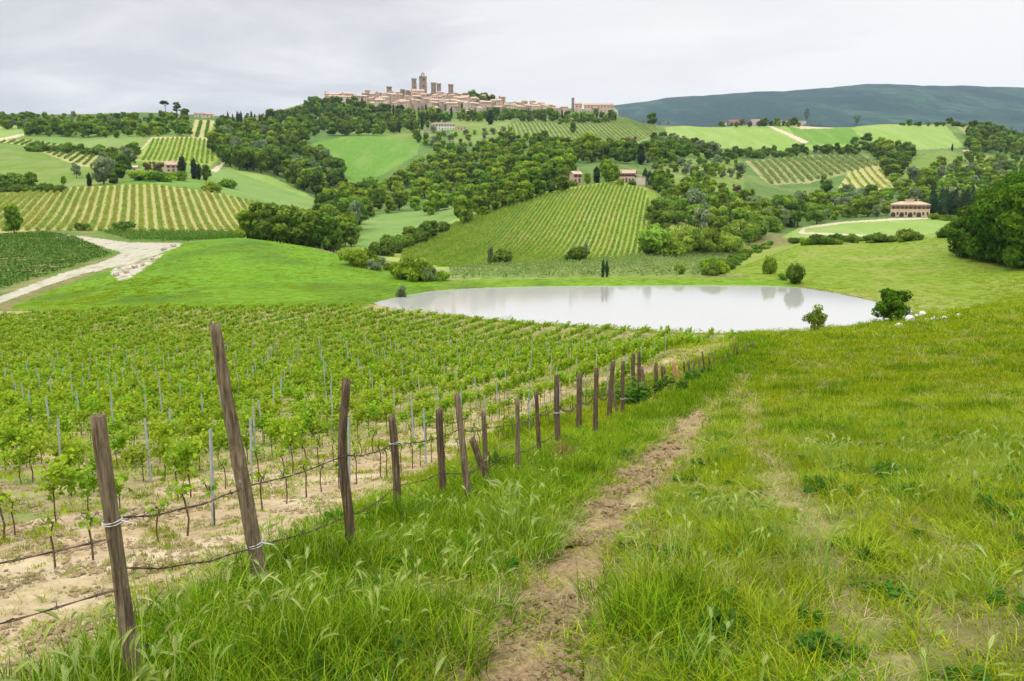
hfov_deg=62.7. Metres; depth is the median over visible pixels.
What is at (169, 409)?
vineyard stake
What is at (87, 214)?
vine row
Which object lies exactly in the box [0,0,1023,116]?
sky
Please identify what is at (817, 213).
broadleaf tree
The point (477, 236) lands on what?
vine row
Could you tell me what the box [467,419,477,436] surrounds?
grapevine
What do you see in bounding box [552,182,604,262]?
vine row
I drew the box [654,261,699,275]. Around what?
vine row
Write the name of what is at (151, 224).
vine row
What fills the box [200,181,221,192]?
bush
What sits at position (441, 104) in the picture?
house
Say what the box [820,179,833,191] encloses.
broadleaf tree
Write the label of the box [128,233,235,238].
vine row
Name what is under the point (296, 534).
weed clump
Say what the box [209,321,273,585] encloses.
fence post
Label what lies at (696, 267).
vine row
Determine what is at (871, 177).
vine row
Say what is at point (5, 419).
grapevine
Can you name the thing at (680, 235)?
bush
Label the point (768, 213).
broadleaf tree
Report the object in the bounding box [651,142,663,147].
broadleaf tree
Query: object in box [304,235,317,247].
broadleaf tree
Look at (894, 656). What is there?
trodden grass
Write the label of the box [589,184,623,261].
vine row
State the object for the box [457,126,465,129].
annex
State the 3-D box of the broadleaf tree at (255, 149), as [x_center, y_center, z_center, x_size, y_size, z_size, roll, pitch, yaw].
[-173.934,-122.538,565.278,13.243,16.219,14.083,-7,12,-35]
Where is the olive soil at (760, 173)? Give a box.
[745,126,983,185]
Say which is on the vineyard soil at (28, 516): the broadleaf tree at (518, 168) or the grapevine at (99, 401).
the grapevine at (99, 401)
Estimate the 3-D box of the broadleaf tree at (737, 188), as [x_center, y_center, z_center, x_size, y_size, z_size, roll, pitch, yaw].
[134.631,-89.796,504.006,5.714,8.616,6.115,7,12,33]
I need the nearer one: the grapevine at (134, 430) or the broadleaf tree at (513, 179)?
the grapevine at (134, 430)
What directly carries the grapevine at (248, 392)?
on the vineyard soil at (28, 516)
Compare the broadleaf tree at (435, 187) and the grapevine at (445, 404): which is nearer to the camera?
the grapevine at (445, 404)
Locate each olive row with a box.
[751,159,773,183]
[758,158,782,182]
[764,158,787,182]
[771,157,796,182]
[778,156,804,181]
[785,156,813,180]
[792,155,820,178]
[799,155,826,175]
[806,155,833,174]
[812,153,842,173]
[821,154,846,171]
[827,153,854,170]
[835,153,859,168]
[843,153,864,167]
[850,153,872,166]
[857,153,877,165]
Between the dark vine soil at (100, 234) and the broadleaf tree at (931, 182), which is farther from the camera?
the broadleaf tree at (931, 182)
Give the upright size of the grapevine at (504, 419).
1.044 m
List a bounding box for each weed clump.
[287,524,304,546]
[392,504,409,521]
[488,448,507,469]
[612,376,650,404]
[635,384,651,401]
[651,373,679,394]
[667,378,687,391]
[684,367,705,381]
[700,365,714,373]
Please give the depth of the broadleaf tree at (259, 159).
549.53 m
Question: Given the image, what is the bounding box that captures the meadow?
[0,104,1023,680]
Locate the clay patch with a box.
[793,126,833,128]
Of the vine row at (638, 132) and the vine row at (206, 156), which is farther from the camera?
the vine row at (638, 132)
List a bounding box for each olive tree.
[70,162,81,177]
[89,158,113,184]
[101,157,116,180]
[229,136,242,147]
[251,139,267,148]
[291,154,302,159]
[309,158,319,165]
[319,149,331,155]
[348,200,360,225]
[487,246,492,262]
[686,189,709,208]
[688,187,699,192]
[692,207,710,229]
[758,208,773,215]
[781,205,789,223]
[945,187,961,196]
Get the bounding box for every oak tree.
[943,216,969,256]
[955,205,970,217]
[956,199,982,255]
[963,198,1003,261]
[974,185,1006,199]
[974,189,1012,264]
[992,173,1023,189]
[992,182,1023,266]
[1003,169,1019,182]
[1011,168,1023,182]
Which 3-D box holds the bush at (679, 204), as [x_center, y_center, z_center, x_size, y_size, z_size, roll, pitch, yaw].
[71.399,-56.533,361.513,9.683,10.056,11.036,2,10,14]
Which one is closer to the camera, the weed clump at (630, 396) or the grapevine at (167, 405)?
the grapevine at (167, 405)
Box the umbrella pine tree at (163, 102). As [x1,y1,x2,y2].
[159,100,168,110]
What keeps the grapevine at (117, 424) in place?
on the vineyard soil at (28, 516)
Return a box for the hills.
[7,112,236,127]
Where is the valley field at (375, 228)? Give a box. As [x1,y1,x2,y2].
[24,134,474,256]
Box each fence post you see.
[90,413,141,679]
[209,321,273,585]
[338,378,354,543]
[388,414,403,501]
[436,408,446,494]
[454,393,471,498]
[469,437,490,482]
[481,410,488,469]
[515,398,520,470]
[534,391,540,452]
[554,374,563,440]
[576,372,581,428]
[593,367,598,433]
[607,360,614,417]
[613,386,618,411]
[620,361,626,412]
[631,353,635,387]
[637,351,640,387]
[640,366,647,393]
[655,363,659,393]
[660,366,663,380]
[672,359,675,377]
[701,351,704,368]
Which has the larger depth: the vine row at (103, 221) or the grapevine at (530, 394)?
the vine row at (103, 221)
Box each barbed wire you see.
[0,538,109,563]
[0,589,116,624]
[107,381,622,519]
[113,428,557,572]
[123,620,211,651]
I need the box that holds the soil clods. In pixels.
[0,409,711,680]
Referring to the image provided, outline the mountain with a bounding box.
[613,84,1023,133]
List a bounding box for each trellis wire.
[0,348,638,485]
[1,354,623,508]
[2,356,650,547]
[2,360,636,520]
[2,372,575,487]
[5,351,595,467]
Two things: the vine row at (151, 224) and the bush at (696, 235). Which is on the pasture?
the bush at (696, 235)
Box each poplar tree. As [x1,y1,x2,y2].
[113,161,124,179]
[173,102,180,112]
[776,206,782,219]
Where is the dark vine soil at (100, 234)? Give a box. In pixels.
[0,229,245,295]
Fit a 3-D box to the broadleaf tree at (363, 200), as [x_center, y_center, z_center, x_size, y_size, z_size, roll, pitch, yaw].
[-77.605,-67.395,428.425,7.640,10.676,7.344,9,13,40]
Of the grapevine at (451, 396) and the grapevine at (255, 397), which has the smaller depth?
the grapevine at (451, 396)
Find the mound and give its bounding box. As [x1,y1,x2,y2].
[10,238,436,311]
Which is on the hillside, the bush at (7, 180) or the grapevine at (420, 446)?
the bush at (7, 180)
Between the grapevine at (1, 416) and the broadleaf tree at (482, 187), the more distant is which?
the broadleaf tree at (482, 187)
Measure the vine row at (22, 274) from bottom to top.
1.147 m
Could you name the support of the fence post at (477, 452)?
on the meadow
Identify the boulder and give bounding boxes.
[905,315,914,320]
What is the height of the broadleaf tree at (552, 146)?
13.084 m
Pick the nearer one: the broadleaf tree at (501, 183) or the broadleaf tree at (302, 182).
the broadleaf tree at (501, 183)
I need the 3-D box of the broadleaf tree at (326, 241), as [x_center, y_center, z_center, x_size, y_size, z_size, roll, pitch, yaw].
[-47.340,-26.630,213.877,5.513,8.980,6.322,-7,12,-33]
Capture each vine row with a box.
[0,189,40,227]
[0,190,31,220]
[0,191,23,212]
[0,192,14,203]
[0,233,61,234]
[0,233,66,235]
[0,234,73,236]
[0,235,76,238]
[0,236,78,240]
[0,237,82,240]
[0,239,84,242]
[0,240,86,243]
[0,243,91,247]
[0,243,94,248]
[0,244,97,250]
[0,246,99,253]
[0,246,102,256]
[0,247,104,258]
[0,249,106,260]
[0,250,108,262]
[0,251,111,265]
[0,259,88,269]
[0,264,74,272]
[0,267,60,274]
[0,272,48,277]
[0,274,37,279]
[0,278,28,281]
[0,280,19,284]
[1,190,45,230]
[1,241,88,245]
[1,254,104,267]
[15,190,53,230]
[15,231,56,233]
[24,191,59,230]
[34,187,69,229]
[45,186,76,229]
[56,186,84,229]
[62,149,76,158]
[66,186,90,229]
[68,147,87,160]
[75,147,92,162]
[76,185,98,229]
[81,153,94,164]
[86,185,106,230]
[96,185,113,230]
[107,184,121,229]
[114,228,155,234]
[115,228,233,234]
[117,229,236,235]
[119,184,128,221]
[119,229,230,236]
[122,230,232,236]
[123,231,234,237]
[125,232,223,238]
[127,184,137,229]
[127,232,239,238]
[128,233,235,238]
[130,234,238,239]
[135,233,201,239]
[137,183,144,229]
[142,138,153,159]
[145,183,154,228]
[147,138,158,159]
[152,137,163,159]
[152,184,164,229]
[157,137,168,160]
[160,184,175,230]
[163,136,173,160]
[168,136,178,160]
[168,185,184,229]
[174,136,182,160]
[175,186,195,229]
[180,136,187,156]
[183,187,204,230]
[184,234,236,240]
[185,136,192,160]
[188,234,236,239]
[189,137,196,160]
[190,188,213,230]
[195,120,202,136]
[195,138,201,161]
[196,234,235,239]
[198,189,222,230]
[200,138,205,162]
[202,232,234,239]
[204,120,209,136]
[205,139,209,163]
[205,189,232,229]
[212,232,234,238]
[213,192,239,229]
[221,193,238,222]
[229,195,241,210]
[236,196,248,212]
[243,198,250,206]
[401,213,478,256]
[401,214,474,253]
[402,221,462,251]
[403,208,490,257]
[403,212,481,256]
[404,220,460,248]
[409,208,492,258]
[410,209,493,259]
[415,221,457,243]
[424,205,500,258]
[427,203,506,260]
[427,206,501,259]
[429,198,515,261]
[431,198,518,264]
[435,200,519,264]
[437,200,522,266]
[438,198,528,266]
[444,194,534,266]
[449,251,734,269]
[450,253,729,270]
[450,258,725,276]
[451,256,726,273]
[455,194,537,266]
[455,194,540,266]
[461,260,698,277]
[464,192,545,266]
[467,192,549,266]
[474,191,553,265]
[479,190,557,266]
[482,260,698,277]
[483,190,560,266]
[491,190,565,265]
[499,188,570,263]
[501,258,560,266]
[502,262,696,276]
[506,187,574,264]
[508,256,588,266]
[512,186,578,263]
[512,256,604,266]
[514,121,521,137]
[517,120,528,142]
[519,185,582,262]
[521,262,697,276]
[522,121,530,135]
[525,119,534,132]
[525,185,587,264]
[526,253,639,266]
[527,254,623,266]
[529,120,538,132]
[532,184,591,263]
[536,119,551,137]
[537,262,698,276]
[542,121,554,136]
[543,183,595,262]
[546,119,559,136]
[547,183,600,262]
[548,119,564,137]
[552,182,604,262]
[553,252,655,265]
[554,120,571,139]
[557,119,575,139]
[558,262,627,276]
[559,182,608,262]
[560,250,715,266]
[566,181,612,262]
[571,119,587,132]
[573,182,616,262]
[577,262,641,275]
[580,183,619,262]
[582,118,605,138]
[584,122,603,139]
[589,121,608,137]
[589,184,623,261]
[595,184,628,260]
[596,122,615,139]
[598,262,657,275]
[600,122,620,140]
[601,118,642,139]
[601,185,632,260]
[602,121,623,137]
[604,121,627,138]
[608,185,635,262]
[610,118,650,135]
[610,120,645,138]
[610,121,637,141]
[611,120,648,136]
[612,121,639,140]
[616,118,655,130]
[616,119,655,132]
[616,186,639,260]
[617,261,672,275]
[622,187,643,260]
[628,121,651,133]
[628,190,645,261]
[634,197,649,261]
[636,261,688,274]
[641,217,650,260]
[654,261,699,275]
[673,265,701,272]
[689,267,702,273]
[845,176,855,188]
[851,171,864,187]
[857,169,869,184]
[863,168,884,188]
[870,167,890,186]
[879,168,893,182]
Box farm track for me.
[0,126,927,235]
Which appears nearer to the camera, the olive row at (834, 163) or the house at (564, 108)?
the olive row at (834, 163)
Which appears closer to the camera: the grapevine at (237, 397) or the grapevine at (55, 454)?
the grapevine at (55, 454)
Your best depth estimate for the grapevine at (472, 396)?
33.99 m
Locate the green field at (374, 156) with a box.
[106,127,863,189]
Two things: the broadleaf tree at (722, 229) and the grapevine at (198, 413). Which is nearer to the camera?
the grapevine at (198, 413)
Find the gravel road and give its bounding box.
[0,234,182,302]
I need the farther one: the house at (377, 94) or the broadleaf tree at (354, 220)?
the house at (377, 94)
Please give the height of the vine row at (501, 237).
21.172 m
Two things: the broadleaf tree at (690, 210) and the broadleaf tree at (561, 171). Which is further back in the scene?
the broadleaf tree at (561, 171)
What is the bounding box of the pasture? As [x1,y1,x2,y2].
[646,187,1023,313]
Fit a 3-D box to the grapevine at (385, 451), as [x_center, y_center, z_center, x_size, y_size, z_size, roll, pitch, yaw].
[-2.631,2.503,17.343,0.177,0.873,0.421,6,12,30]
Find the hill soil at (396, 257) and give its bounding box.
[135,138,648,268]
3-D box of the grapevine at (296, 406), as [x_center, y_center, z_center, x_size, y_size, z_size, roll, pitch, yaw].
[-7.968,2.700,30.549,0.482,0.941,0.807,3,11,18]
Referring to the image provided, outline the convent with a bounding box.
[328,95,350,101]
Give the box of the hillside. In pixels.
[0,119,1021,206]
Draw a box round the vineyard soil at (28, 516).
[0,304,736,671]
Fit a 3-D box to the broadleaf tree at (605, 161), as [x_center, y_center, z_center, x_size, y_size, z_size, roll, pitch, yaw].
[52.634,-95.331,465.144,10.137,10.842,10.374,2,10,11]
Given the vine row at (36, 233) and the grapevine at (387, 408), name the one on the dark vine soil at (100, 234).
the vine row at (36, 233)
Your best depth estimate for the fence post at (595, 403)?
15.57 m
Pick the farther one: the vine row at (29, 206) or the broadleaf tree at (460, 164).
the broadleaf tree at (460, 164)
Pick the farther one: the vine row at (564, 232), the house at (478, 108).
the house at (478, 108)
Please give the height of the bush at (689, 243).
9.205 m
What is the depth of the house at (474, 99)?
1199.78 m
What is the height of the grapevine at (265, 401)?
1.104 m
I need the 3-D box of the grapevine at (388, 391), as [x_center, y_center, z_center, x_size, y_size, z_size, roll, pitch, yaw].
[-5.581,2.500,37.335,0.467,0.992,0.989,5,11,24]
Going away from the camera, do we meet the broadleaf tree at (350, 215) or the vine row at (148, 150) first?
the broadleaf tree at (350, 215)
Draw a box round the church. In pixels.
[410,89,424,95]
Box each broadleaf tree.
[3,202,23,232]
[20,171,38,186]
[48,116,60,133]
[60,176,66,183]
[113,154,132,173]
[142,161,151,171]
[151,161,163,171]
[182,108,189,115]
[200,164,211,181]
[206,134,216,152]
[214,143,227,153]
[216,144,228,163]
[219,148,236,166]
[223,135,230,145]
[231,149,246,169]
[233,144,243,149]
[234,209,252,237]
[238,149,255,169]
[240,132,251,140]
[245,147,261,169]
[247,201,278,239]
[250,132,260,140]
[251,212,273,239]
[251,216,265,239]
[252,151,267,173]
[252,208,261,239]
[265,137,279,147]
[266,130,277,137]
[268,216,291,242]
[270,149,284,175]
[271,215,284,242]
[272,208,295,242]
[278,204,300,243]
[279,159,293,174]
[282,146,292,154]
[283,153,289,159]
[283,210,295,243]
[285,136,297,152]
[288,161,305,183]
[288,208,310,244]
[288,215,298,244]
[290,208,320,244]
[292,157,310,176]
[293,208,317,241]
[295,167,311,190]
[300,146,315,158]
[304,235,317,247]
[306,161,318,167]
[306,170,324,194]
[309,212,341,249]
[311,202,322,210]
[314,167,326,183]
[314,192,326,203]
[316,152,329,160]
[316,173,328,187]
[317,221,337,250]
[319,204,341,213]
[320,191,330,203]
[322,187,334,199]
[323,229,338,251]
[325,170,335,187]
[325,200,336,209]
[327,156,333,167]
[328,212,346,216]
[331,157,347,170]
[331,168,348,184]
[333,226,342,251]
[334,215,347,222]
[335,189,350,199]
[335,201,348,211]
[337,183,358,197]
[339,197,348,201]
[339,221,349,245]
[342,211,354,217]
[343,222,360,246]
[345,216,362,232]
[346,201,369,224]
[348,196,362,201]
[354,189,371,203]
[357,198,367,206]
[361,176,376,189]
[361,196,369,205]
[371,186,386,203]
[381,238,396,253]
[387,174,401,191]
[391,190,406,209]
[396,169,406,185]
[405,225,415,238]
[408,186,421,198]
[418,178,432,198]
[419,223,432,237]
[422,221,435,232]
[428,190,447,210]
[429,220,439,236]
[430,183,440,192]
[437,182,446,192]
[444,169,451,181]
[452,196,457,209]
[453,195,473,223]
[455,161,465,168]
[457,184,474,209]
[465,164,475,178]
[466,178,481,190]
[468,191,481,208]
[470,169,490,182]
[470,195,485,212]
[475,183,486,195]
[486,181,498,196]
[487,192,501,209]
[490,167,503,175]
[492,160,505,173]
[496,155,508,173]
[496,178,506,189]
[503,175,518,190]
[505,155,519,173]
[505,181,518,192]
[506,169,529,183]
[511,165,522,172]
[511,184,520,200]
[513,160,526,170]
[515,154,528,161]
[515,181,532,200]
[524,160,541,170]
[525,166,540,182]
[528,182,534,197]
[532,154,540,163]
[537,153,548,160]
[539,162,556,190]
[545,148,555,158]
[548,144,562,152]
[548,159,556,171]
[553,148,565,157]
[553,156,572,176]
[554,167,568,185]
[556,153,574,170]
[564,148,575,157]
[569,121,576,132]
[579,131,597,149]
[584,172,591,183]
[590,140,600,157]
[598,159,612,172]
[599,142,611,160]
[600,162,610,178]
[607,163,621,181]
[625,136,636,143]
[648,168,669,182]
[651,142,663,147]
[651,172,661,190]
[654,174,663,192]
[659,211,672,228]
[685,203,702,225]
[690,169,703,183]
[708,195,717,206]
[709,209,721,216]
[710,215,729,232]
[715,191,727,203]
[720,187,729,201]
[720,225,729,233]
[730,198,747,216]
[730,207,749,223]
[731,195,742,200]
[732,184,740,191]
[736,187,756,200]
[743,227,754,244]
[746,210,760,220]
[747,200,761,215]
[748,217,757,221]
[759,199,770,209]
[759,209,776,217]
[766,206,782,217]
[771,196,786,207]
[781,198,800,226]
[796,198,807,226]
[804,108,809,120]
[806,204,827,223]
[815,192,832,205]
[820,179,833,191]
[849,199,863,216]
[853,114,860,122]
[857,195,880,216]
[865,184,878,195]
[871,288,912,321]
[912,177,926,187]
[925,177,937,189]
[957,184,971,192]
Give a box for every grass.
[702,369,917,680]
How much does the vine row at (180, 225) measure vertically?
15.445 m
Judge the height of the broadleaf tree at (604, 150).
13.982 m
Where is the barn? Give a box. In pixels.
[131,165,139,170]
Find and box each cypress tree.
[86,172,92,185]
[177,156,186,172]
[189,157,196,178]
[195,162,200,179]
[369,118,373,128]
[486,111,493,124]
[592,165,599,182]
[601,259,604,276]
[605,259,608,276]
[637,141,645,164]
[642,169,647,184]
[647,169,651,184]
[929,188,936,213]
[937,192,943,215]
[941,192,947,214]
[946,185,949,214]
[949,196,952,214]
[951,186,958,215]
[959,191,964,207]
[963,186,970,206]
[970,183,975,204]
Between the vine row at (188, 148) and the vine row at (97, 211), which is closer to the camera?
the vine row at (97, 211)
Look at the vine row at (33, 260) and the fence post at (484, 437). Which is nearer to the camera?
the fence post at (484, 437)
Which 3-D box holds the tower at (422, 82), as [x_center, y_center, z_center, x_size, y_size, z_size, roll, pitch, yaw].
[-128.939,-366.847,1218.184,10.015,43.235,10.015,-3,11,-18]
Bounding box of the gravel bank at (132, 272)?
[109,254,163,280]
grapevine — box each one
[0,401,11,418]
[0,410,13,422]
[0,410,23,454]
[0,412,20,426]
[0,423,26,469]
[0,443,37,483]
[0,476,12,537]
[2,493,24,534]
[3,431,53,482]
[6,408,40,427]
[8,406,22,426]
[10,422,43,467]
[13,399,38,421]
[20,424,56,463]
[22,401,45,420]
[23,414,56,434]
[24,447,78,522]
[28,400,45,415]
[31,402,60,438]
[37,392,61,419]
[39,508,67,568]
[40,436,94,496]
[42,403,65,416]
[43,432,73,462]
[46,423,77,450]
[51,413,81,438]
[54,458,97,519]
[55,408,73,432]
[58,399,84,425]
[60,390,86,408]
[61,433,91,466]
[67,402,93,434]
[70,393,101,410]
[74,444,113,491]
[76,406,101,422]
[77,505,101,559]
[79,417,91,443]
[88,415,114,435]
[91,394,103,406]
[93,468,135,508]
[96,396,114,412]
[99,404,119,421]
[103,504,128,521]
[107,412,127,452]
[108,392,135,411]
[109,406,128,428]
[109,429,133,466]
[112,396,140,427]
[115,434,158,481]
[120,421,146,447]
[121,406,144,428]
[131,391,149,419]
[133,399,155,426]
[133,406,159,436]
[142,430,180,477]
[143,413,166,443]
[144,498,169,540]
[145,420,175,460]
[146,394,158,408]
[148,408,168,423]
[151,413,185,458]
[154,391,168,409]
[155,396,178,415]
[155,435,200,500]
[161,389,185,406]
[166,466,194,535]
[167,402,191,420]
[174,393,188,406]
[174,393,200,429]
[175,439,207,470]
[178,411,195,440]
[180,404,209,427]
[181,416,211,440]
[181,456,198,497]
[182,432,208,470]
[187,386,207,399]
[187,397,210,412]
[192,407,218,421]
[197,427,227,466]
[198,399,221,414]
[198,414,219,449]
[199,477,220,525]
[203,393,218,406]
[208,397,233,409]
[208,405,223,423]
[212,418,224,449]
[215,414,251,449]
[215,458,227,488]
[233,391,249,404]
[235,398,242,410]
[238,411,261,439]
[239,386,257,402]
[240,396,256,410]
[240,404,252,421]
[240,426,261,460]
[244,400,274,429]
[250,389,266,400]
[252,408,278,437]
[252,445,264,481]
[254,465,271,509]
[256,385,271,399]
[257,395,271,409]
[259,413,281,428]
[262,416,287,456]
[262,422,288,455]
[266,397,284,417]
[269,389,283,413]
[272,441,288,469]
[274,416,306,472]
[275,412,292,439]
[275,465,290,503]
[279,413,301,448]
[287,400,302,415]
[288,388,305,402]
[292,397,313,412]
[293,404,315,418]
[294,386,306,403]
[294,454,312,497]
[295,429,309,462]
[296,410,314,449]
[304,401,320,431]
[305,398,322,416]
[306,409,327,443]
[310,392,331,408]
[311,381,326,397]
[312,433,322,462]
[316,395,339,422]
[316,457,328,491]
[317,421,333,445]
[321,385,333,395]
[326,401,339,419]
[327,410,350,431]
[328,435,337,461]
[330,459,339,488]
[335,394,340,413]
[335,426,355,459]
[348,397,361,420]
[350,443,360,483]
[351,404,369,438]
[354,432,364,454]
[356,386,384,418]
[360,386,371,398]
[360,397,381,436]
[366,425,381,451]
[370,393,383,416]
[370,404,385,434]
[373,379,384,396]
[373,439,385,476]
[377,396,397,427]
[381,439,390,475]
[383,386,390,397]
[386,384,400,394]
[388,393,400,414]
[395,418,403,437]
[397,405,410,421]
[398,439,406,470]
[404,401,422,423]
[405,422,411,437]
[407,433,416,468]
[410,391,427,402]
[410,397,426,416]
[414,405,437,439]
[415,412,426,440]
[416,389,431,401]
[416,440,424,465]
[421,401,432,412]
[422,397,441,413]
[427,432,435,462]
[435,388,442,398]
[436,376,448,393]
[439,398,452,415]
[443,389,459,408]
[443,409,456,430]
[443,431,452,448]
[462,391,469,412]
[462,408,473,426]
[465,390,476,403]
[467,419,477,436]
[473,389,484,401]
[481,382,496,397]
[482,386,491,398]
[485,402,498,422]
[492,380,503,401]
[499,412,510,434]
[500,377,509,399]
[501,394,515,413]
[505,380,512,390]
[507,410,514,433]
[512,386,528,402]
[520,413,526,430]
[522,388,533,408]
[531,382,544,398]
[534,384,544,403]
[547,378,553,393]
[554,369,567,394]
[569,393,575,411]
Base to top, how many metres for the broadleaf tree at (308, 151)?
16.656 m
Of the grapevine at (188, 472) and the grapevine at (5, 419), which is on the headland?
the grapevine at (188, 472)
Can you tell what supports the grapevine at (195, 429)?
on the vineyard soil at (28, 516)
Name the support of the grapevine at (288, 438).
on the headland
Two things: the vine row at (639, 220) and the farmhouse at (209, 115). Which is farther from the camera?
the farmhouse at (209, 115)
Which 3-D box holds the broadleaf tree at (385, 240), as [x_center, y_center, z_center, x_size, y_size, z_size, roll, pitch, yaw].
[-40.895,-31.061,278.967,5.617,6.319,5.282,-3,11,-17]
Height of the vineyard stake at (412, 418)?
1.674 m
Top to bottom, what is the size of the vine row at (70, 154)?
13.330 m
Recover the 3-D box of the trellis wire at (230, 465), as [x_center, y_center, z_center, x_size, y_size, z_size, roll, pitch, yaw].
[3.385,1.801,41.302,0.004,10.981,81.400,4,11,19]
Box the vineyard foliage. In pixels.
[0,301,733,466]
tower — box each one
[411,78,416,88]
[419,72,426,92]
[431,82,435,94]
[437,83,440,90]
[448,84,453,94]
[571,98,573,111]
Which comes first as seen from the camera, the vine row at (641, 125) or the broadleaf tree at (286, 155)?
the broadleaf tree at (286, 155)
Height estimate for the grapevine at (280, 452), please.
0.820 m
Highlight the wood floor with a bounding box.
[213,102,1023,250]
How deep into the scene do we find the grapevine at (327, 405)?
28.12 m
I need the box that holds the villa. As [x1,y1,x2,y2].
[429,121,454,129]
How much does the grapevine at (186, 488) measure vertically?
1.091 m
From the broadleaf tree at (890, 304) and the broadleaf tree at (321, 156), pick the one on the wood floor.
the broadleaf tree at (321, 156)
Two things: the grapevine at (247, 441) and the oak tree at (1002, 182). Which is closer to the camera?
the grapevine at (247, 441)
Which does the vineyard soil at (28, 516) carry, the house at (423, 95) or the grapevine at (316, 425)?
the grapevine at (316, 425)
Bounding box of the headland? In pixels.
[0,354,675,679]
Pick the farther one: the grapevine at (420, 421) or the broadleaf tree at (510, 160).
the broadleaf tree at (510, 160)
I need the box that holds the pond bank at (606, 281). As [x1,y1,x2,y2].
[435,277,799,289]
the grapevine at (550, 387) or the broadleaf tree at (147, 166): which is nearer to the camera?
the grapevine at (550, 387)
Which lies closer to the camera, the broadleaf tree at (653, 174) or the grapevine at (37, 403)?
the grapevine at (37, 403)
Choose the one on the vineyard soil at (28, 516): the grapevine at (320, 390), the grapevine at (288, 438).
the grapevine at (320, 390)
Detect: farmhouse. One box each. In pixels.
[163,160,179,171]
[194,113,205,117]
[205,112,213,117]
[569,169,581,182]
[619,168,646,185]
[729,120,739,124]
[751,119,759,124]
[890,199,931,216]
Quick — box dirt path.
[468,410,709,680]
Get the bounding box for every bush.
[0,172,24,187]
[74,222,89,229]
[111,220,136,231]
[125,170,151,180]
[140,170,177,181]
[167,170,187,180]
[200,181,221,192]
[216,178,237,187]
[336,246,368,264]
[392,256,426,280]
[395,285,406,296]
[399,256,410,262]
[406,257,432,281]
[421,267,434,280]
[433,270,449,281]
[489,248,512,264]
[537,435,580,459]
[563,246,589,261]
[568,179,577,186]
[617,178,623,184]
[628,180,636,184]
[635,223,671,254]
[640,214,662,253]
[652,233,686,257]
[653,233,677,256]
[664,224,684,236]
[669,199,688,210]
[670,228,692,240]
[671,222,704,245]
[673,264,685,273]
[681,231,696,253]
[695,223,721,252]
[695,228,706,251]
[701,264,709,274]
[712,200,731,215]
[719,230,737,252]
[728,222,760,241]
[728,230,745,252]
[742,219,768,240]
[762,255,777,273]
[778,273,786,279]
[785,260,805,283]
[801,304,827,330]
[1007,253,1023,268]
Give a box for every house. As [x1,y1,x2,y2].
[341,92,353,95]
[355,95,366,103]
[367,97,375,103]
[375,92,381,97]
[375,99,386,105]
[379,96,388,100]
[391,93,398,101]
[392,101,400,107]
[399,100,411,108]
[409,95,420,99]
[414,99,420,109]
[420,93,426,97]
[421,97,428,109]
[427,101,438,109]
[436,91,443,95]
[438,100,444,110]
[446,102,457,110]
[450,105,460,111]
[457,96,469,101]
[463,102,468,109]
[467,102,479,110]
[470,97,479,101]
[476,106,482,111]
[479,101,491,109]
[490,99,502,105]
[498,96,505,104]
[514,105,525,109]
[522,104,531,109]
[532,105,539,112]
[552,107,561,114]
[561,106,567,113]
[575,102,582,112]
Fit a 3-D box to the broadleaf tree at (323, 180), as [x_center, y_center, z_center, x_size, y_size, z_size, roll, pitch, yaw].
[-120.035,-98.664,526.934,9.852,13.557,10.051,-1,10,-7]
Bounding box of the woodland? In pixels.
[0,89,1023,277]
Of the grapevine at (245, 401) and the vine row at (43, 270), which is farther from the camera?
the vine row at (43, 270)
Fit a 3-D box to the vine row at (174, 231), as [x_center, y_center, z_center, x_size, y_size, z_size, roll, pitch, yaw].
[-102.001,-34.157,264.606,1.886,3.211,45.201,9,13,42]
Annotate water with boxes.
[375,285,911,332]
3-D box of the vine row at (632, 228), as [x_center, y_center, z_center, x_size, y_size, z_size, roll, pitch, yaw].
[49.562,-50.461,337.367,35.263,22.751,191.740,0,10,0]
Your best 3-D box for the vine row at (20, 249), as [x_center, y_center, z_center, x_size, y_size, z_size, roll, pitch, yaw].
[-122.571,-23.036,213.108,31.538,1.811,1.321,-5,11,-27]
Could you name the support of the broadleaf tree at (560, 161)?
on the wood floor
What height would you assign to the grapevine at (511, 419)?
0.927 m
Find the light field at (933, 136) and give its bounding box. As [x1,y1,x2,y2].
[0,124,963,257]
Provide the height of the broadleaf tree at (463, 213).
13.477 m
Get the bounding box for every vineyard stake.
[28,390,31,427]
[45,397,52,445]
[57,419,60,478]
[76,390,80,434]
[110,402,115,440]
[144,418,151,481]
[159,385,163,421]
[168,408,173,444]
[200,393,204,428]
[209,428,213,525]
[249,418,252,480]
[251,406,256,459]
[258,400,263,438]
[331,397,333,435]
[347,417,350,486]
[393,388,394,412]
[410,397,414,444]
[423,408,426,463]
[474,376,476,407]
[496,384,498,419]
[528,389,529,429]
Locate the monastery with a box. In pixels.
[584,103,613,113]
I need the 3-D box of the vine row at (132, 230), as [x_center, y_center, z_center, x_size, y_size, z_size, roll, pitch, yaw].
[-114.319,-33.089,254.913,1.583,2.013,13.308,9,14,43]
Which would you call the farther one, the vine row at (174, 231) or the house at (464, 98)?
the house at (464, 98)
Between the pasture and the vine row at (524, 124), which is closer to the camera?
the pasture

